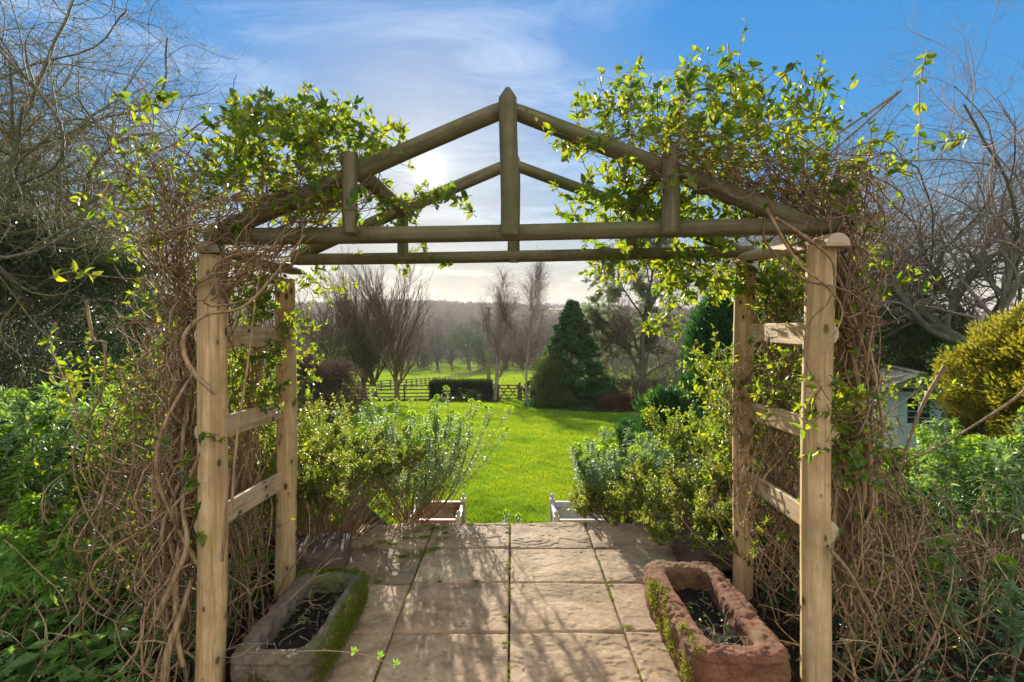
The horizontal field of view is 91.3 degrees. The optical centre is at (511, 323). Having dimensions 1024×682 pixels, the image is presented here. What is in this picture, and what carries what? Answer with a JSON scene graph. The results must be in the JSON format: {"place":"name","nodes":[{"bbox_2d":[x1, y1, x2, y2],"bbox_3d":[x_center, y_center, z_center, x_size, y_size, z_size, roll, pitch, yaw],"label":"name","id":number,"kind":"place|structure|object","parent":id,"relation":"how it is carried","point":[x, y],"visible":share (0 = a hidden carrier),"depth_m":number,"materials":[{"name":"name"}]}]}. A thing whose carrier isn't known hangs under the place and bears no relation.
{"place":"outdoors","nodes":[
{"label":"outdoors","id":0,"kind":"place"},
{"bbox_2d":[327,522,681,681],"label":"patio","id":1,"kind":"structure","parent":0,"point":[563,615],"depth_m":2.83,"materials":[{"name":"stone"}]},
{"bbox_2d":[230,565,368,681],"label":"stone trough","id":2,"kind":"object","parent":1,"relation":"on","point":[324,612],"visible":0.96,"depth_m":2.40,"materials":[{"name":"stone"}]},
{"bbox_2d":[274,532,351,576],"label":"stone block","id":3,"kind":"structure","parent":1,"relation":"on","point":[317,553],"depth_m":3.24,"materials":[{"name":"stone"}]},
{"bbox_2d":[361,522,642,681],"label":"moss patches","id":4,"kind":"object","parent":1,"relation":"on","point":[435,549],"visible":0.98,"depth_m":3.47,"materials":[{"name":"plant"}]},
{"bbox_2d":[358,523,665,681],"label":"fallen leaves","id":5,"kind":"object","parent":1,"relation":"on","point":[378,665],"visible":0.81,"depth_m":2.97,"materials":[{"name":"brown plant"}]},
{"bbox_2d":[672,528,732,571],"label":"stone block","id":6,"kind":"structure","parent":1,"relation":"on","point":[682,552],"depth_m":3.29,"materials":[{"name":"stone"}]},
{"bbox_2d":[643,560,790,681],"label":"stone trough","id":7,"kind":"object","parent":1,"relation":"on","point":[710,625],"visible":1,"depth_m":2.36,"materials":[{"name":"red stone"}]},
{"bbox_2d":[0,305,1023,681],"bbox_3d":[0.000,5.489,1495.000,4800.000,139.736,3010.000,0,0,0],"label":"ground","id":8,"kind":"structure","parent":0,"point":[768,621],"depth_m":3.49,"materials":[{"name":"plant"}]},
{"bbox_2d":[0,400,88,542],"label":"euphorbia","id":9,"kind":"object","parent":8,"relation":"on","point":[19,485],"visible":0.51,"depth_m":3.08,"materials":[{"name":"green plant"}]},
{"bbox_2d":[0,377,111,559],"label":"euphorbia","id":10,"kind":"object","parent":8,"relation":"on","point":[11,443],"visible":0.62,"depth_m":3.11,"materials":[{"name":"green plant"}]},
{"bbox_2d":[0,492,113,621],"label":"euphorbia","id":11,"kind":"object","parent":8,"relation":"on","point":[26,540],"visible":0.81,"depth_m":2.57,"materials":[{"name":"green plant"}]},
{"bbox_2d":[0,354,175,443],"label":"holly","id":12,"kind":"object","parent":8,"relation":"on","point":[68,366],"visible":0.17,"depth_m":9.58,"materials":[{"name":"green plant"}]},
{"bbox_2d":[0,208,178,445],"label":"holly","id":13,"kind":"object","parent":8,"relation":"on","point":[74,333],"visible":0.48,"depth_m":11.23,"materials":[{"name":"green plant"}]},
{"bbox_2d":[0,381,180,542],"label":"euphorbia","id":14,"kind":"object","parent":8,"relation":"on","point":[46,389],"visible":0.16,"depth_m":3.40,"materials":[{"name":"green plant"}]},
{"bbox_2d":[0,576,196,681],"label":"broad leaves","id":15,"kind":"object","parent":8,"relation":"on","point":[104,652],"visible":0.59,"depth_m":2.35,"materials":[{"name":"green plant"}]},
{"bbox_2d":[0,455,196,608],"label":"shrub","id":16,"kind":"object","parent":8,"relation":"on","point":[70,500],"visible":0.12,"depth_m":3.05,"materials":[{"name":"green plant"}]},
{"bbox_2d":[36,394,160,528],"bbox_3d":[-3.314,1.162,4.288,1.251,1.136,1.078,0,0,19],"label":"euphorbia","id":17,"kind":"object","parent":8,"relation":"on","point":[98,412],"visible":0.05,"depth_m":4.07,"materials":[{"name":"green plant"}]},
{"bbox_2d":[38,382,196,482],"bbox_3d":[-5.616,1.712,7.418,2.396,1.632,1.876,0,0,0],"label":"laurel","id":18,"kind":"object","parent":8,"relation":"on","point":[114,412],"depth_m":7.30,"materials":[{"name":"green plant"}]},
{"bbox_2d":[0,1,253,414],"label":"contorted willow","id":19,"kind":"object","parent":8,"relation":"on","point":[15,111],"visible":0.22,"depth_m":16.52,"materials":[{"name":"brown plant"}]},
{"bbox_2d":[0,0,270,397],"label":"contorted willow","id":20,"kind":"object","parent":8,"relation":"on","point":[44,69],"visible":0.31,"depth_m":14.38,"materials":[{"name":"brown plant"}]},
{"bbox_2d":[0,547,274,681],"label":"ground cover","id":21,"kind":"object","parent":8,"relation":"on","point":[9,650],"visible":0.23,"depth_m":2.41,"materials":[{"name":"green plant"}]},
{"bbox_2d":[0,0,303,453],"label":"contorted willow","id":22,"kind":"object","parent":8,"relation":"on","point":[14,161],"visible":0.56,"depth_m":10.85,"materials":[{"name":"brown plant"}]},
{"bbox_2d":[0,484,337,681],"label":"dead stalks","id":23,"kind":"object","parent":8,"relation":"on","point":[60,634],"visible":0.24,"depth_m":2.50,"materials":[{"name":"plant"}]},
{"bbox_2d":[244,646,405,671],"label":"trailing shoot","id":24,"kind":"object","parent":23,"relation":"attached to","point":[355,650],"visible":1,"depth_m":1.98,"materials":[{"name":"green plant"}]},
{"bbox_2d":[13,318,353,602],"bbox_3d":[-2.327,0.759,3.686,1.975,1.790,2.030,0,0,35],"label":"shrub","id":25,"kind":"object","parent":8,"relation":"on","point":[76,567],"visible":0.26,"depth_m":3.20,"materials":[{"name":"green plant"}]},
{"bbox_2d":[55,142,362,394],"bbox_3d":[-16.338,0.128,24.081,12.597,15.782,17.692,0,0,-45],"label":"contorted willow","id":26,"kind":"object","parent":8,"relation":"on","point":[229,308],"visible":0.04,"depth_m":22.54,"materials":[{"name":"brown plant"}]},
{"bbox_2d":[263,276,339,398],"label":"bare tree","id":27,"kind":"object","parent":8,"relation":"on","point":[306,324],"visible":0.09,"depth_m":35.47,"materials":[{"name":"brown plant"}]},
{"bbox_2d":[267,348,343,435],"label":"brown shrub","id":28,"kind":"object","parent":8,"relation":"on","point":[321,370],"visible":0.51,"depth_m":13.86,"materials":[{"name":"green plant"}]},
{"bbox_2d":[228,393,396,524],"bbox_3d":[-2.038,1.245,4.795,1.660,1.181,2.055,0,0,-28],"label":"shrub","id":29,"kind":"object","parent":8,"relation":"on","point":[317,418],"visible":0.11,"depth_m":4.70,"materials":[{"name":"green plant"}]},
{"bbox_2d":[240,384,429,399],"bbox_3d":[-13.650,4.746,34.400,16.818,1.239,0.118,0,0,0],"label":"rail fence","id":30,"kind":"object","parent":8,"relation":"on","point":[404,392],"visible":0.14,"depth_m":34.38,"materials":[{"name":"wood"}]},
{"bbox_2d":[301,356,369,430],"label":"brown shrub","id":31,"kind":"object","parent":8,"relation":"on","point":[343,370],"visible":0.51,"depth_m":14.91,"materials":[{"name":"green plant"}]},
{"bbox_2d":[295,275,376,402],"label":"bare tree","id":32,"kind":"object","parent":8,"relation":"on","point":[324,328],"visible":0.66,"depth_m":30.13,"materials":[{"name":"brown plant"}]},
{"bbox_2d":[228,418,448,549],"bbox_3d":[-1.450,1.215,3.795,1.946,0.944,1.588,0,0,0],"label":"shrub","id":33,"kind":"object","parent":8,"relation":"on","point":[318,478],"visible":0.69,"depth_m":3.58,"materials":[{"name":"green plant"}]},
{"bbox_2d":[26,340,665,386],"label":"scrub","id":34,"kind":"object","parent":8,"relation":"on","point":[271,378],"visible":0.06,"depth_m":66.68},
{"bbox_2d":[314,272,396,399],"bbox_3d":[-10.806,0.691,35.366,6.076,9.518,7.183,0,0,-10],"label":"bare tree","id":35,"kind":"object","parent":8,"relation":"on","point":[366,376],"visible":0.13,"depth_m":35.09,"materials":[{"name":"brown plant"}]},
{"bbox_2d":[305,244,410,400],"bbox_3d":[-9.155,-0.270,31.288,6.032,11.016,7.909,0,0,-42],"label":"bare tree","id":36,"kind":"object","parent":8,"relation":"on","point":[371,361],"visible":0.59,"depth_m":31.86,"materials":[{"name":"brown plant"}]},
{"bbox_2d":[338,346,435,368],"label":"hedge","id":37,"kind":"object","parent":8,"relation":"on","point":[421,364],"visible":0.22,"depth_m":167.53,"materials":[{"name":"brown plant"}]},
{"bbox_2d":[297,367,482,390],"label":"rail fence","id":38,"kind":"object","parent":8,"relation":"on","point":[425,380],"visible":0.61,"depth_m":70.09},
{"bbox_2d":[336,244,447,399],"bbox_3d":[-7.415,-0.282,31.223,5.679,10.656,6.965,0,0,37],"label":"bare tree","id":39,"kind":"object","parent":8,"relation":"on","point":[398,363],"visible":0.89,"depth_m":31.05,"materials":[{"name":"brown plant"}]},
{"bbox_2d":[396,314,426,370],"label":"bare tree","id":40,"kind":"object","parent":8,"relation":"on","point":[411,358],"visible":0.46,"depth_m":158.39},
{"bbox_2d":[332,385,513,523],"bbox_3d":[-0.749,1.205,4.617,1.544,1.159,1.432,0,0,0],"label":"euphorbia","id":41,"kind":"object","parent":8,"relation":"on","point":[428,434],"visible":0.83,"depth_m":4.46,"materials":[{"name":"green plant"}]},
{"bbox_2d":[406,493,465,525],"bbox_3d":[-0.775,2.054,5.200,0.545,0.411,0.555,0,0,0],"label":"planter","id":42,"kind":"object","parent":8,"relation":"on","point":[454,512],"visible":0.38,"depth_m":5.43,"materials":[{"name":"white paint"}]},
{"bbox_2d":[415,322,457,369],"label":"bare tree","id":43,"kind":"object","parent":8,"relation":"on","point":[439,356],"visible":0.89,"depth_m":159.89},
{"bbox_2d":[442,348,460,369],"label":"bare tree","id":44,"kind":"object","parent":8,"relation":"on","point":[451,358],"visible":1,"depth_m":160.23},
{"bbox_2d":[239,367,675,400],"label":"field grass","id":45,"kind":"structure","parent":8,"relation":"on","point":[483,375],"depth_m":111.75,"materials":[{"name":"plant"}]},
{"bbox_2d":[427,377,493,400],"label":"clipped hedge","id":46,"kind":"object","parent":8,"relation":"on","point":[484,388],"visible":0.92,"depth_m":33.39,"materials":[{"name":"green plant"}]},
{"bbox_2d":[442,323,485,369],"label":"bare tree","id":47,"kind":"object","parent":8,"relation":"on","point":[457,340],"visible":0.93,"depth_m":161.01,"materials":[{"name":"grey plant"}]},
{"bbox_2d":[228,315,715,367],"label":"woodland","id":48,"kind":"object","parent":8,"relation":"on","point":[476,327],"visible":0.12,"depth_m":221.18,"materials":[{"name":"plant"}]},
{"bbox_2d":[465,389,480,400],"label":"shrub","id":49,"kind":"object","parent":8,"relation":"on","point":[471,392],"visible":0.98,"depth_m":32.89,"materials":[{"name":"green plant"}]},
{"bbox_2d":[459,333,495,369],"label":"bare tree","id":50,"kind":"object","parent":8,"relation":"on","point":[481,355],"visible":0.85,"depth_m":162.39,"materials":[{"name":"grey plant"}]},
{"bbox_2d":[465,264,530,400],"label":"birch tree","id":51,"kind":"object","parent":8,"relation":"on","point":[504,313],"visible":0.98,"depth_m":33.28,"materials":[{"name":"brown plant"}]},
{"bbox_2d":[497,382,520,399],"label":"field gate","id":52,"kind":"structure","parent":8,"relation":"on","point":[518,391],"depth_m":33.95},
{"bbox_2d":[485,329,533,368],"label":"bare tree","id":53,"kind":"object","parent":8,"relation":"on","point":[511,344],"visible":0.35,"depth_m":164.68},
{"bbox_2d":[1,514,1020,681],"bbox_3d":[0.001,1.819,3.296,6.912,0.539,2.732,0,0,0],"label":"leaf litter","id":54,"kind":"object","parent":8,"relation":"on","point":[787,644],"visible":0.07,"depth_m":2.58,"materials":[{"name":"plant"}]},
{"bbox_2d":[34,298,992,346],"bbox_3d":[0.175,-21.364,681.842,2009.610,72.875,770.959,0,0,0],"label":"skyline trees","id":55,"kind":"object","parent":8,"relation":"on","point":[445,305],"visible":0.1,"depth_m":780.89,"materials":[{"name":"grey plant"}]},
{"bbox_2d":[231,400,796,524],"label":"lawn grass","id":56,"kind":"structure","parent":8,"relation":"on","point":[511,451],"depth_m":11.36,"materials":[{"name":"plant"}]},
{"bbox_2d":[483,308,549,379],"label":"telegraph pole","id":57,"kind":"object","parent":8,"relation":"on","point":[488,361],"visible":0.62,"depth_m":44.87,"materials":[{"name":"wood"}]},
{"bbox_2d":[194,87,850,681],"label":"garden arch","id":58,"kind":"structure","parent":8,"relation":"on","point":[810,513],"depth_m":2.15,"materials":[{"name":"brown wood"}]},
{"bbox_2d":[38,69,476,681],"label":"honeysuckle","id":59,"kind":"object","parent":58,"relation":"attached to","point":[176,509],"visible":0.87,"depth_m":2.24,"materials":[{"name":"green plant"}]},
{"bbox_2d":[525,18,1023,681],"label":"honeysuckle","id":60,"kind":"object","parent":58,"relation":"attached to","point":[853,462],"visible":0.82,"depth_m":2.29,"materials":[{"name":"green plant"}]},
{"bbox_2d":[492,245,559,398],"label":"birch tree","id":61,"kind":"object","parent":8,"relation":"on","point":[537,273],"visible":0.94,"depth_m":33.12,"materials":[{"name":"brown plant"}]},
{"bbox_2d":[115,302,942,332],"bbox_3d":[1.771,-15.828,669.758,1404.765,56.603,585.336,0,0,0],"label":"distant woodland","id":62,"kind":"object","parent":8,"relation":"on","point":[449,317],"visible":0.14,"depth_m":504.12,"materials":[{"name":"plant"}]},
{"bbox_2d":[516,330,547,368],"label":"bare tree","id":63,"kind":"object","parent":8,"relation":"on","point":[537,354],"visible":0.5,"depth_m":163.22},
{"bbox_2d":[523,316,554,356],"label":"bare tree","id":64,"kind":"object","parent":8,"relation":"on","point":[548,332],"visible":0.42,"depth_m":167.54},
{"bbox_2d":[526,351,570,408],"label":"shrub","id":65,"kind":"object","parent":8,"relation":"on","point":[549,375],"visible":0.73,"depth_m":25.21,"materials":[{"name":"green plant"}]},
{"bbox_2d":[476,348,631,368],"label":"hedge","id":66,"kind":"object","parent":8,"relation":"on","point":[501,358],"visible":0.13,"depth_m":171.44,"materials":[{"name":"brown plant"}]},
{"bbox_2d":[533,384,575,408],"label":"shrub","id":67,"kind":"object","parent":8,"relation":"on","point":[559,393],"visible":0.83,"depth_m":24.71,"materials":[{"name":"green plant"}]},
{"bbox_2d":[522,298,616,409],"bbox_3d":[3.361,1.685,26.535,5.882,6.166,5.049,0,0,0],"label":"conifer","id":68,"kind":"object","parent":8,"relation":"on","point":[571,326],"visible":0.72,"depth_m":25.89,"materials":[{"name":"green plant"}]},
{"bbox_2d":[550,493,609,522],"bbox_3d":[0.690,2.054,5.200,0.555,0.411,0.555,0,0,0],"label":"planter","id":69,"kind":"object","parent":8,"relation":"on","point":[558,513],"visible":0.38,"depth_m":5.43,"materials":[{"name":"white paint"}]},
{"bbox_2d":[567,378,624,408],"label":"shrub","id":70,"kind":"object","parent":8,"relation":"on","point":[594,389],"visible":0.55,"depth_m":25.27,"materials":[{"name":"green plant"}]},
{"bbox_2d":[564,321,635,378],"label":"bare tree","id":71,"kind":"object","parent":8,"relation":"on","point":[606,362],"visible":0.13,"depth_m":37.73,"materials":[{"name":"brown plant"}]},
{"bbox_2d":[564,469,669,525],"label":"shrub","id":72,"kind":"object","parent":8,"relation":"on","point":[588,501],"visible":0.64,"depth_m":4.24,"materials":[{"name":"green plant"}]},
{"bbox_2d":[597,391,641,411],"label":"shrub","id":73,"kind":"object","parent":8,"relation":"on","point":[620,400],"visible":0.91,"depth_m":23.63,"materials":[{"name":"red plant"}]},
{"bbox_2d":[592,285,650,385],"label":"birch tree","id":74,"kind":"object","parent":8,"relation":"on","point":[623,327],"visible":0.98,"depth_m":26.65,"materials":[{"name":"brown plant"}]},
{"bbox_2d":[566,425,682,517],"bbox_3d":[1.042,1.388,4.755,1.057,0.792,1.064,0,0,0],"label":"euphorbia","id":75,"kind":"object","parent":8,"relation":"on","point":[589,465],"visible":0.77,"depth_m":4.58,"materials":[{"name":"green plant"}]},
{"bbox_2d":[591,337,669,408],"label":"bare shrub","id":76,"kind":"object","parent":8,"relation":"on","point":[636,387],"visible":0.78,"depth_m":25.42,"materials":[{"name":"brown plant"}]},
{"bbox_2d":[607,411,662,469],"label":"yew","id":77,"kind":"object","parent":8,"relation":"on","point":[624,423],"visible":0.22,"depth_m":8.59,"materials":[{"name":"green plant"}]},
{"bbox_2d":[580,198,729,407],"bbox_3d":[7.982,-1.180,27.991,8.791,11.788,6.778,0,0,25],"label":"bare tree","id":78,"kind":"object","parent":8,"relation":"on","point":[644,293],"visible":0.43,"depth_m":27.54,"materials":[{"name":"plant"}]},
{"bbox_2d":[610,283,700,377],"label":"bare tree","id":79,"kind":"object","parent":8,"relation":"on","point":[679,348],"visible":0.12,"depth_m":34.78,"materials":[{"name":"brown plant"}]},
{"bbox_2d":[629,343,687,391],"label":"bare shrub","id":80,"kind":"object","parent":8,"relation":"on","point":[660,371],"visible":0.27,"depth_m":23.32,"materials":[{"name":"brown plant"}]},
{"bbox_2d":[603,376,716,404],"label":"hedge","id":81,"kind":"object","parent":8,"relation":"on","point":[618,382],"visible":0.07,"depth_m":31.10,"materials":[{"name":"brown plant"}]},
{"bbox_2d":[621,448,704,508],"bbox_3d":[1.489,1.561,5.065,0.720,0.647,0.791,0,0,-36],"label":"euphorbia","id":82,"kind":"object","parent":8,"relation":"on","point":[692,463],"visible":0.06,"depth_m":4.96,"materials":[{"name":"green plant"}]},
{"bbox_2d":[630,378,706,471],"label":"yew","id":83,"kind":"object","parent":8,"relation":"on","point":[669,396],"visible":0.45,"depth_m":7.38,"materials":[{"name":"green plant"}]},
{"bbox_2d":[638,340,728,394],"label":"bare shrub","id":84,"kind":"object","parent":8,"relation":"on","point":[674,378],"visible":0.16,"depth_m":17.13,"materials":[{"name":"brown plant"}]},
{"bbox_2d":[653,288,730,385],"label":"bare tree","id":85,"kind":"object","parent":8,"relation":"on","point":[671,353],"visible":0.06,"depth_m":25.90,"materials":[{"name":"brown plant"}]},
{"bbox_2d":[604,446,799,567],"bbox_3d":[1.504,1.333,3.820,1.577,0.709,1.699,0,0,0],"label":"shrub","id":86,"kind":"object","parent":8,"relation":"on","point":[675,489],"visible":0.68,"depth_m":3.71,"materials":[{"name":"green plant"}]},
{"bbox_2d":[639,394,796,508],"bbox_3d":[1.971,1.250,4.922,1.182,1.164,1.402,0,0,-17],"label":"shrub","id":87,"kind":"object","parent":8,"relation":"on","point":[683,444],"visible":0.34,"depth_m":5.07,"materials":[{"name":"green plant"}]},
{"bbox_2d":[676,281,774,440],"bbox_3d":[4.744,0.983,11.048,2.267,3.951,1.992,0,0,0],"label":"cypress","id":88,"kind":"object","parent":8,"relation":"on","point":[720,318],"visible":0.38,"depth_m":10.67,"materials":[{"name":"green plant"}]},
{"bbox_2d":[730,314,837,392],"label":"ivy thicket","id":89,"kind":"object","parent":8,"relation":"on","point":[801,350],"visible":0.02,"depth_m":15.57,"materials":[{"name":"green plant"}]},
{"bbox_2d":[683,172,929,312],"bbox_3d":[18.793,-3.213,34.828,15.019,15.055,15.320,0,0,28],"label":"oak tree","id":90,"kind":"object","parent":8,"relation":"on","point":[746,241],"visible":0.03,"depth_m":34.79,"materials":[{"name":"brown plant"}]},
{"bbox_2d":[606,62,1023,433],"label":"oak tree","id":91,"kind":"object","parent":8,"relation":"on","point":[927,321],"visible":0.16,"depth_m":19.91,"materials":[{"name":"brown plant"}]},
{"bbox_2d":[670,323,971,573],"bbox_3d":[1.956,0.822,3.574,1.881,1.662,1.777,0,0,-40],"label":"shrub","id":92,"kind":"object","parent":8,"relation":"on","point":[723,443],"visible":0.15,"depth_m":3.40,"materials":[{"name":"green plant"}]},
{"bbox_2d":[668,432,1023,681],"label":"dead stalks","id":93,"kind":"object","parent":8,"relation":"on","point":[981,592],"visible":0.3,"depth_m":2.58,"materials":[{"name":"plant"}]},
{"bbox_2d":[749,121,1023,357],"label":"oak tree","id":94,"kind":"object","parent":8,"relation":"on","point":[936,246],"visible":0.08,"depth_m":24.16,"materials":[{"name":"brown plant"}]},
{"bbox_2d":[799,280,976,424],"bbox_3d":[16.254,1.446,22.559,9.401,7.253,4.552,0,0,0],"label":"ivy thicket","id":95,"kind":"object","parent":8,"relation":"on","point":[914,336],"visible":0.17,"depth_m":21.42,"materials":[{"name":"green plant"}]},
{"bbox_2d":[757,574,1023,681],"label":"ivy cover","id":96,"kind":"object","parent":8,"relation":"on","point":[998,635],"visible":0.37,"depth_m":2.37,"materials":[{"name":"green plant"}]},
{"bbox_2d":[768,0,1023,383],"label":"oak tree","id":97,"kind":"object","parent":8,"relation":"on","point":[1007,179],"visible":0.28,"depth_m":21.08,"materials":[{"name":"brown plant"}]},
{"bbox_2d":[860,365,949,450],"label":"garden shed","id":98,"kind":"structure","parent":8,"relation":"on","point":[903,374],"depth_m":17.05,"materials":[{"name":"wood"}]},
{"bbox_2d":[903,394,934,450],"bbox_3d":[13.743,3.375,16.932,0.900,1.910,0.040,0,0,20],"label":"door","id":99,"kind":"structure","parent":98,"relation":"in","point":[907,420],"depth_m":16.99,"materials":[{"name":"white wood"}]},
{"bbox_2d":[859,463,970,549],"bbox_3d":[2.842,1.312,3.654,0.642,0.556,0.669,0,0,0],"label":"euphorbia","id":100,"kind":"object","parent":8,"relation":"on","point":[927,488],"visible":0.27,"depth_m":3.52,"materials":[{"name":"green plant"}]},
{"bbox_2d":[907,334,989,454],"bbox_3d":[13.704,1.982,12.812,6.798,4.088,3.507,0,0,0],"label":"ivy thicket","id":101,"kind":"object","parent":8,"relation":"on","point":[943,431],"visible":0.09,"depth_m":13.39,"materials":[{"name":"green plant"}]},
{"bbox_2d":[900,440,1002,519],"bbox_3d":[3.982,1.416,4.555,0.937,0.697,0.732,0,0,0],"label":"euphorbia","id":102,"kind":"object","parent":8,"relation":"on","point":[923,462],"visible":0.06,"depth_m":4.58,"materials":[{"name":"green plant"}]},
{"bbox_2d":[909,416,1023,572],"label":"euphorbia","id":103,"kind":"object","parent":8,"relation":"on","point":[923,441],"visible":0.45,"depth_m":3.26,"materials":[{"name":"green plant"}]},
{"bbox_2d":[917,520,1023,667],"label":"euphorbia","id":104,"kind":"object","parent":8,"relation":"on","point":[1015,596],"visible":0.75,"depth_m":2.44,"materials":[{"name":"green plant"}]},
{"bbox_2d":[921,405,1023,592],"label":"euphorbia","id":105,"kind":"object","parent":8,"relation":"on","point":[1016,448],"visible":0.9,"depth_m":2.96,"materials":[{"name":"green plant"}]},
{"bbox_2d":[929,301,1023,461],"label":"golden conifer","id":106,"kind":"object","parent":8,"relation":"on","point":[973,358],"visible":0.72,"depth_m":8.87,"materials":[{"name":"yellow plant"}]},
{"bbox_2d":[978,329,1023,446],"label":"golden conifer","id":107,"kind":"object","parent":8,"relation":"on","point":[1018,381],"visible":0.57,"depth_m":8.28,"materials":[{"name":"yellow plant"}]},
{"bbox_2d":[0,0,1023,314],"label":"sky","id":108,"kind":"structure","parent":0,"point":[429,64],"materials":[{"name":"blue"}]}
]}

